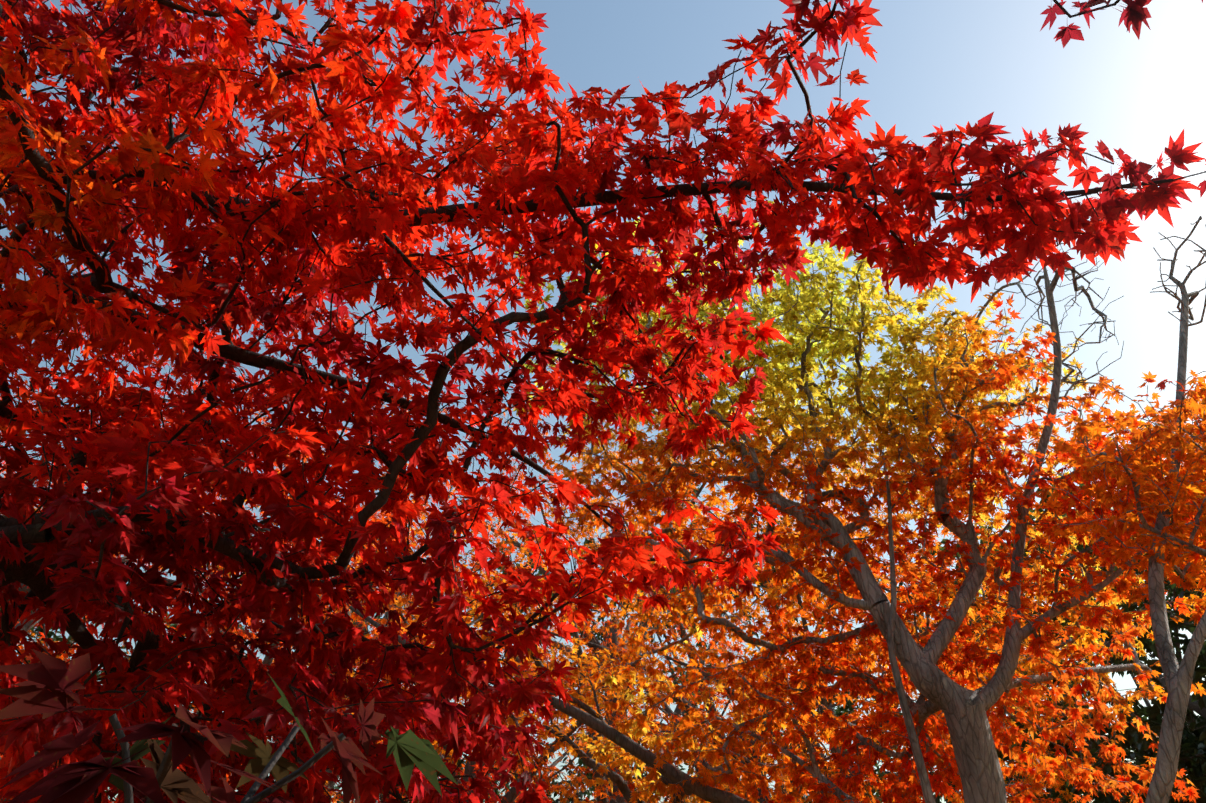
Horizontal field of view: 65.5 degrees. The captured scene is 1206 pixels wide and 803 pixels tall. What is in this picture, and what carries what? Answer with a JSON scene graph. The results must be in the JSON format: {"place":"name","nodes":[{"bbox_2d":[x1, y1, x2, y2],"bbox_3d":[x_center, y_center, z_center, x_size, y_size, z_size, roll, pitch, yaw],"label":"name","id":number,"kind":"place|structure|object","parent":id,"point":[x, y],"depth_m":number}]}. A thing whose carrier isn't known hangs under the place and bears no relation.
{"place":"outdoors","nodes":[
{"label":"outdoors","id":0,"kind":"place"},
{"bbox_2d":[0,608,99,799],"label":"evergreen","id":1,"kind":"object","parent":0,"point":[69,639],"depth_m":23.93},
{"bbox_2d":[0,513,130,802],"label":"evergreen","id":2,"kind":"object","parent":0,"point":[38,630],"depth_m":20.38},
{"bbox_2d":[0,249,388,802],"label":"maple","id":3,"kind":"object","parent":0,"point":[161,395],"depth_m":7.83},
{"bbox_2d":[0,649,457,802],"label":"maple sapling","id":4,"kind":"object","parent":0,"point":[78,782],"depth_m":0.42},
{"bbox_2d":[90,515,469,802],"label":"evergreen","id":5,"kind":"object","parent":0,"point":[336,787],"depth_m":22.82},
{"bbox_2d":[0,381,572,802],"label":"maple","id":6,"kind":"object","parent":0,"point":[498,581],"depth_m":8.84},
{"bbox_2d":[17,353,633,800],"bbox_3d":[-4.072,4.948,13.739,9.290,11.197,9.219,1,-35,-1],"label":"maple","id":7,"kind":"object","parent":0,"point":[527,559],"depth_m":15.03},
{"bbox_2d":[177,496,800,802],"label":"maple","id":8,"kind":"object","parent":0,"point":[607,707],"depth_m":10.62},
{"bbox_2d":[274,542,751,802],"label":"maple","id":9,"kind":"object","parent":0,"point":[670,773],"depth_m":6.17},
{"bbox_2d":[379,537,652,802],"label":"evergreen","id":10,"kind":"object","parent":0,"point":[581,793],"depth_m":22.95},
{"bbox_2d":[0,0,1205,802],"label":"red maple","id":11,"kind":"object","parent":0,"point":[118,450],"depth_m":2.73},
{"bbox_2d":[0,0,1205,802],"label":"sky","id":12,"kind":"structure","parent":0,"point":[947,63]},
{"bbox_2d":[364,399,878,802],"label":"maple","id":13,"kind":"object","parent":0,"point":[614,639],"depth_m":15.43},
{"bbox_2d":[554,483,902,802],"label":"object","id":14,"kind":"object","parent":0,"point":[839,709],"depth_m":26.05},
{"bbox_2d":[414,443,1092,802],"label":"maple","id":15,"kind":"object","parent":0,"point":[1067,796],"depth_m":11.32},
{"bbox_2d":[507,198,1205,802],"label":"orange maple","id":16,"kind":"object","parent":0,"point":[985,488],"depth_m":5.47},
{"bbox_2d":[552,490,1198,802],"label":"maple","id":17,"kind":"object","parent":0,"point":[775,592],"depth_m":9.87},
{"bbox_2d":[798,520,1134,802],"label":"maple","id":18,"kind":"object","parent":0,"point":[878,773],"depth_m":22.28},
{"bbox_2d":[891,467,1205,802],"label":"maple tree","id":19,"kind":"object","parent":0,"point":[1130,735],"depth_m":13.27},
{"bbox_2d":[974,521,1205,802],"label":"evergreen","id":20,"kind":"object","parent":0,"point":[1185,642],"depth_m":18.29},
{"bbox_2d":[1034,216,1205,802],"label":"orange maple","id":21,"kind":"object","parent":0,"point":[1166,439],"depth_m":4.04},
{"bbox_2d":[1093,695,1205,802],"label":"evergreen","id":22,"kind":"object","parent":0,"point":[1193,771],"depth_m":15.92}
]}

